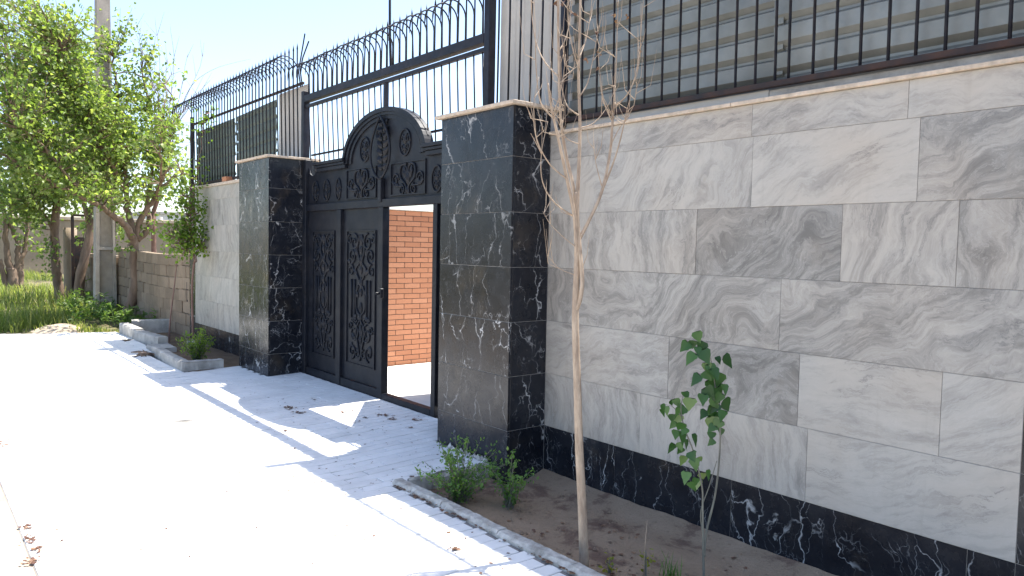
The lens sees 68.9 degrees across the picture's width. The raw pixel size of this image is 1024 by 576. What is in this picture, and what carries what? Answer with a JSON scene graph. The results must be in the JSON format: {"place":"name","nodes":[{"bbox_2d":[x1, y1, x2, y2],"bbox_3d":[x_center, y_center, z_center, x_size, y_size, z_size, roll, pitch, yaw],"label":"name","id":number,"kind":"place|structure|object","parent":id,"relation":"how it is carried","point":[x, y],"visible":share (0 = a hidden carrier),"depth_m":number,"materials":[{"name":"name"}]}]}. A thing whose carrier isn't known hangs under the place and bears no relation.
{"place":"outdoors","nodes":[
{"label":"outdoors","id":0,"kind":"place"},
{"bbox_2d":[0,485,36,575],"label":"road verge","id":1,"kind":"structure","parent":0,"point":[13,553],"depth_m":3.97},
{"bbox_2d":[0,266,131,333],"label":"field","id":2,"kind":"structure","parent":0,"point":[96,321],"depth_m":15.19,"materials":[{"name":"green plant"}]},
{"bbox_2d":[0,172,51,290],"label":"pollard tree","id":3,"kind":"object","parent":2,"relation":"on","point":[14,275],"visible":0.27,"depth_m":23.85,"materials":[{"name":"green plant"}]},
{"bbox_2d":[0,0,93,299],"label":"roadside tree","id":4,"kind":"object","parent":2,"relation":"on","point":[20,202],"visible":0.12,"depth_m":18.49,"materials":[{"name":"green plant"}]},
{"bbox_2d":[31,323,83,333],"bbox_3d":[-8.275,0.734,13.622,0.840,0.129,1.100,-1,4,-39],"label":"dirt mound","id":5,"kind":"object","parent":2,"relation":"on","point":[60,328],"visible":0.74,"depth_m":13.38,"materials":[{"name":"beige soil"}]},
{"bbox_2d":[63,228,76,297],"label":"mud pier","id":6,"kind":"structure","parent":2,"relation":"on","point":[67,255],"depth_m":20.01,"materials":[{"name":"paint"}]},
{"bbox_2d":[56,95,127,302],"bbox_3d":[-10.589,-2.325,18.999,2.072,5.664,2.254,-1,4,-39],"label":"roadside tree","id":7,"kind":"object","parent":2,"relation":"on","point":[82,266],"visible":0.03,"depth_m":18.72,"materials":[{"name":"brown plant"}]},
{"bbox_2d":[71,214,115,293],"bbox_3d":[-11.303,-0.769,20.169,1.069,2.410,0.060,-1,4,-39],"label":"rusty frame","id":8,"kind":"object","parent":2,"relation":"on","point":[75,252],"visible":0.27,"depth_m":19.86,"materials":[{"name":"metal"}]},
{"bbox_2d":[0,215,189,273],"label":"mud wall","id":9,"kind":"structure","parent":2,"relation":"on","point":[39,261],"depth_m":35.29,"materials":[{"name":"paint"}]},
{"bbox_2d":[0,0,197,321],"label":"mulberry tree","id":10,"kind":"object","parent":2,"relation":"on","point":[114,142],"visible":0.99,"depth_m":13.85,"materials":[{"name":"green plant"}]},
{"bbox_2d":[93,0,116,308],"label":"concrete pole","id":11,"kind":"object","parent":2,"relation":"on","point":[104,265],"visible":0.35,"depth_m":16.48,"materials":[{"name":"grey concrete"}]},
{"bbox_2d":[53,288,156,327],"bbox_3d":[-8.814,0.326,16.240,2.268,0.550,5.805,0,3,-27],"label":"weed patch","id":12,"kind":"object","parent":2,"relation":"on","point":[102,312],"visible":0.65,"depth_m":14.64,"materials":[{"name":"green plant"}]},
{"bbox_2d":[75,152,151,253],"bbox_3d":[-16.443,-3.158,30.589,3.684,5.817,3.026,-1,4,-39],"label":"background tree","id":13,"kind":"object","parent":2,"relation":"on","point":[120,229],"visible":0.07,"depth_m":30.49,"materials":[{"name":"green plant"}]},
{"bbox_2d":[132,319,168,332],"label":"kerb slab","id":14,"kind":"structure","parent":2,"relation":"on","point":[156,325],"depth_m":13.41,"materials":[{"name":"concrete"}]},
{"bbox_2d":[132,14,248,252],"bbox_3d":[-6.878,-2.540,16.274,2.376,6.438,1.069,-1,4,-39],"label":"tree","id":15,"kind":"object","parent":2,"relation":"on","point":[153,236],"visible":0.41,"depth_m":16.05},
{"bbox_2d":[131,350,154,357],"bbox_3d":[-5.299,0.939,10.703,0.398,0.069,0.493,-1,4,-39],"label":"wood scrap","id":16,"kind":"object","parent":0,"point":[142,353],"visible":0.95,"depth_m":10.62,"materials":[{"name":"brown wood"}]},
{"bbox_2d":[167,418,197,425],"bbox_3d":[-2.992,1.220,6.771,0.220,0.020,0.200,-1,4,-39],"label":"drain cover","id":17,"kind":"object","parent":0,"point":[182,422],"visible":1,"depth_m":6.75,"materials":[{"name":"concrete"}]},
{"bbox_2d":[0,0,500,217],"label":"sky","id":18,"kind":"structure","parent":0,"point":[229,31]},
{"bbox_2d":[0,332,571,575],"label":"paving","id":19,"kind":"structure","parent":0,"point":[107,470],"depth_m":5.30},
{"bbox_2d":[119,322,167,344],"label":"planter kerb","id":20,"kind":"structure","parent":19,"relation":"on","point":[136,333],"depth_m":12.05,"materials":[{"name":"concrete"}]},
{"bbox_2d":[120,332,238,371],"bbox_3d":[-5.053,0.929,11.362,0.998,0.053,4.460,-1,4,-39],"label":"planting bed","id":21,"kind":"object","parent":19,"relation":"on","point":[231,360],"visible":0.3,"depth_m":10.99,"materials":[{"name":"brown soil"}]},
{"bbox_2d":[146,343,176,351],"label":"kerb slab","id":22,"kind":"structure","parent":21,"relation":"on","point":[169,347],"depth_m":11.12,"materials":[{"name":"concrete"}]},
{"bbox_2d":[168,259,177,341],"bbox_3d":[-5.554,0.277,12.201,0.166,1.498,0.033,-1,4,-39],"label":"bare sapling","id":23,"kind":"object","parent":21,"relation":"on","point":[171,307],"visible":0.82,"depth_m":12.19,"materials":[{"name":"brown wood"}]},
{"bbox_2d":[147,101,217,335],"bbox_3d":[-5.098,-0.998,11.678,1.120,3.944,0.933,-1,4,-39],"label":"leafy sapling","id":24,"kind":"object","parent":21,"relation":"on","point":[190,238],"visible":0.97,"depth_m":11.67,"materials":[{"name":"green plant"}]},
{"bbox_2d":[176,327,215,359],"bbox_3d":[-4.239,0.769,9.979,0.506,0.496,0.468,-1,4,-39],"label":"bush","id":25,"kind":"object","parent":21,"relation":"on","point":[197,351],"visible":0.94,"depth_m":9.94,"materials":[{"name":"green plant"}]},
{"bbox_2d":[151,345,223,371],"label":"planter kerb","id":26,"kind":"structure","parent":19,"relation":"on","point":[165,356],"depth_m":9.58,"materials":[{"name":"concrete"}]},
{"bbox_2d":[235,154,320,376],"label":"gate pillar","id":27,"kind":"structure","parent":19,"relation":"on","point":[270,265],"depth_m":9.12,"materials":[{"name":"black stone"}]},
{"bbox_2d":[279,84,307,156],"bbox_3d":[-2.827,-2.093,9.608,0.020,0.920,0.900,-1,4,-39],"label":"corrugated sheet","id":28,"kind":"object","parent":27,"relation":"on","point":[303,88],"visible":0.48,"depth_m":9.63,"materials":[{"name":"grey metal"}]},
{"bbox_2d":[287,0,495,172],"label":"gate grille","id":29,"kind":"object","parent":27,"relation":"on","point":[486,39],"visible":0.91,"depth_m":7.33,"materials":[{"name":"black metal"}]},
{"bbox_2d":[389,0,391,65],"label":"aerial rod","id":30,"kind":"object","parent":29,"relation":"attached to","point":[390,52],"visible":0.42,"depth_m":7.62,"materials":[{"name":"black paint"}]},
{"bbox_2d":[392,462,605,575],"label":"planter kerb","id":31,"kind":"structure","parent":19,"relation":"on","point":[418,486],"depth_m":4.38,"materials":[{"name":"grey concrete"}]},
{"bbox_2d":[387,362,430,406],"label":"courtyard floor","id":32,"kind":"structure","parent":0,"point":[411,382],"depth_m":8.66,"materials":[{"name":"stone"}]},
{"bbox_2d":[302,106,441,417],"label":"double gate","id":33,"kind":"structure","parent":32,"relation":"on","point":[391,156],"depth_m":8.05,"materials":[{"name":"black metal"}]},
{"bbox_2d":[388,207,432,365],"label":"brick wall","id":34,"kind":"structure","parent":32,"relation":"on","point":[410,283],"depth_m":9.94,"materials":[{"name":"brick"}]},
{"bbox_2d":[447,443,487,461],"bbox_3d":[-0.361,1.270,5.801,0.057,0.039,0.533,-1,4,-39],"label":"mortar rubble","id":35,"kind":"object","parent":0,"point":[477,457],"visible":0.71,"depth_m":5.73,"materials":[{"name":"grey concrete"}]},
{"bbox_2d":[429,469,836,575],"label":"planting bed","id":36,"kind":"object","parent":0,"point":[679,538],"visible":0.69,"depth_m":4.53,"materials":[{"name":"soil"}]},
{"bbox_2d":[0,379,766,575],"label":"leaf litter","id":37,"kind":"object","parent":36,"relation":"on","point":[32,560],"visible":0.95,"depth_m":4.40,"materials":[{"name":"brown plant"}]},
{"bbox_2d":[415,433,510,503],"bbox_3d":[-0.350,1.242,5.035,0.638,0.475,0.664,-1,4,-39],"label":"bush","id":38,"kind":"object","parent":36,"relation":"on","point":[456,488],"visible":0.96,"depth_m":5.00,"materials":[{"name":"green plant"}]},
{"bbox_2d":[482,446,538,509],"bbox_3d":[0.015,1.262,4.977,0.311,0.454,0.392,-1,4,-39],"label":"bush","id":39,"kind":"object","parent":36,"relation":"on","point":[510,498],"visible":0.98,"depth_m":4.94,"materials":[{"name":"green plant"}]},
{"bbox_2d":[519,0,656,567],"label":"bare sapling","id":40,"kind":"object","parent":36,"relation":"on","point":[578,281],"visible":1,"depth_m":4.04,"materials":[{"name":"beige plant"}]},
{"bbox_2d":[598,552,616,572],"bbox_3d":[0.529,1.484,3.981,0.084,0.138,0.126,-1,4,-39],"label":"seedling","id":41,"kind":"object","parent":36,"relation":"on","point":[610,569],"visible":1,"depth_m":3.99,"materials":[{"name":"green plant"}]},
{"bbox_2d":[448,473,799,575],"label":"soil clods","id":42,"kind":"object","parent":36,"relation":"on","point":[593,549],"visible":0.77,"depth_m":4.48,"materials":[{"name":"brown soil"}]},
{"bbox_2d":[643,526,646,575],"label":"dry stalk","id":43,"kind":"object","parent":36,"relation":"on","point":[644,552],"visible":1,"depth_m":3.95,"materials":[{"name":"beige plant"}]},
{"bbox_2d":[639,548,655,575],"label":"seedling","id":44,"kind":"object","parent":36,"relation":"on","point":[646,562],"visible":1,"depth_m":3.95,"materials":[{"name":"green plant"}]},
{"bbox_2d":[656,552,684,575],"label":"grass tuft","id":45,"kind":"object","parent":36,"relation":"on","point":[671,573],"visible":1,"depth_m":3.94,"materials":[{"name":"green plant"}]},
{"bbox_2d":[659,330,731,575],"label":"poplar sapling","id":46,"kind":"object","parent":36,"relation":"on","point":[714,388],"visible":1,"depth_m":3.90,"materials":[{"name":"green plant"}]},
{"label":"ground","id":47,"kind":"structure","parent":0,"visible":0},
{"bbox_2d":[84,248,189,337],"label":"block wall","id":48,"kind":"structure","parent":47,"relation":"on","point":[155,278],"depth_m":14.14,"materials":[{"name":"paint"}]},
{"bbox_2d":[132,212,184,219],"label":"white building","id":49,"kind":"structure","parent":47,"relation":"on","point":[163,215],"depth_m":55.30,"materials":[{"name":"concrete"}]},
{"bbox_2d":[188,179,239,355],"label":"marble wall","id":50,"kind":"structure","parent":47,"relation":"on","point":[216,293],"depth_m":11.42,"materials":[{"name":"stone"}]},
{"bbox_2d":[196,118,236,185],"bbox_3d":[-4.763,-2.129,11.982,0.034,0.961,1.919,-1,4,-39],"label":"corrugated sheet","id":51,"kind":"object","parent":50,"relation":"on","point":[218,152],"visible":0.56,"depth_m":11.85,"materials":[{"name":"grey metal"}]},
{"bbox_2d":[222,176,232,181],"bbox_3d":[-4.269,-1.629,11.184,0.100,0.073,0.190,-1,4,-39],"label":"loose brick","id":52,"kind":"object","parent":50,"relation":"on","point":[226,178],"visible":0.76,"depth_m":11.11,"materials":[{"name":"orange brick"}]},
{"bbox_2d":[172,43,304,186],"bbox_3d":[-4.134,-2.368,10.839,0.366,1.575,4.565,-1,4,-39],"label":"metal fence","id":53,"kind":"object","parent":50,"relation":"on","point":[218,91],"depth_m":10.68,"materials":[{"name":"metal"}]},
{"bbox_2d":[298,33,305,86],"bbox_3d":[-2.537,-2.744,9.009,0.041,0.578,0.340,0,3,-26],"label":"bent rod","id":54,"kind":"object","parent":53,"relation":"attached to","point":[300,59],"visible":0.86,"depth_m":9.01,"materials":[{"name":"grey paint"}]},
{"bbox_2d":[300,41,309,86],"bbox_3d":[-2.489,-2.685,8.951,0.040,0.468,0.396,0,3,-28],"label":"bent rod","id":55,"kind":"object","parent":53,"relation":"attached to","point":[302,61],"visible":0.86,"depth_m":8.99,"materials":[{"name":"grey paint"}]},
{"bbox_2d":[236,100,276,175],"bbox_3d":[-3.640,-2.074,10.608,0.033,0.983,1.569,-1,4,-39],"label":"corrugated sheet","id":56,"kind":"object","parent":50,"relation":"on","point":[268,129],"visible":0.4,"depth_m":10.53,"materials":[{"name":"grey metal"}]},
{"bbox_2d":[435,99,571,483],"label":"gate pillar","id":57,"kind":"structure","parent":47,"relation":"on","point":[495,198],"depth_m":5.59,"materials":[{"name":"black stone"}]},
{"bbox_2d":[496,0,553,103],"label":"pillar fence","id":58,"kind":"object","parent":57,"relation":"on","point":[531,29],"visible":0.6,"depth_m":5.94,"materials":[{"name":"black metal"}]},
{"bbox_2d":[499,0,574,106],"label":"corrugated sheet","id":59,"kind":"object","parent":57,"relation":"on","point":[514,45],"visible":0.65,"depth_m":6.00,"materials":[{"name":"grey metal"}]},
{"bbox_2d":[544,56,1023,575],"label":"marble wall","id":60,"kind":"structure","parent":47,"relation":"on","point":[836,273],"depth_m":3.96,"materials":[{"name":"stone"}]},
{"bbox_2d":[565,90,769,128],"bbox_3d":[0.950,-1.156,4.961,0.035,0.065,1.701,-1,4,-39],"label":"sill channel","id":61,"kind":"object","parent":60,"relation":"on","point":[728,99],"visible":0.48,"depth_m":4.77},
{"bbox_2d":[567,0,783,123],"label":"corrugated sheet","id":62,"kind":"object","parent":61,"relation":"in","point":[746,42],"visible":0.6,"depth_m":4.90,"materials":[{"name":"grey metal"}]},
{"bbox_2d":[558,0,1023,127],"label":"metal fence","id":63,"kind":"object","parent":60,"relation":"on","point":[976,47],"depth_m":4.28,"materials":[{"name":"metal"}]},
{"bbox_2d":[769,48,1023,95],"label":"sill board","id":64,"kind":"object","parent":60,"relation":"on","point":[941,65],"visible":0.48,"depth_m":3.71,"materials":[{"name":"stone"}]},
{"bbox_2d":[772,0,1023,89],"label":"corrugated sheet","id":65,"kind":"object","parent":64,"relation":"on","point":[993,19],"visible":0.73,"depth_m":3.85,"materials":[{"name":"grey metal"}]}
]}

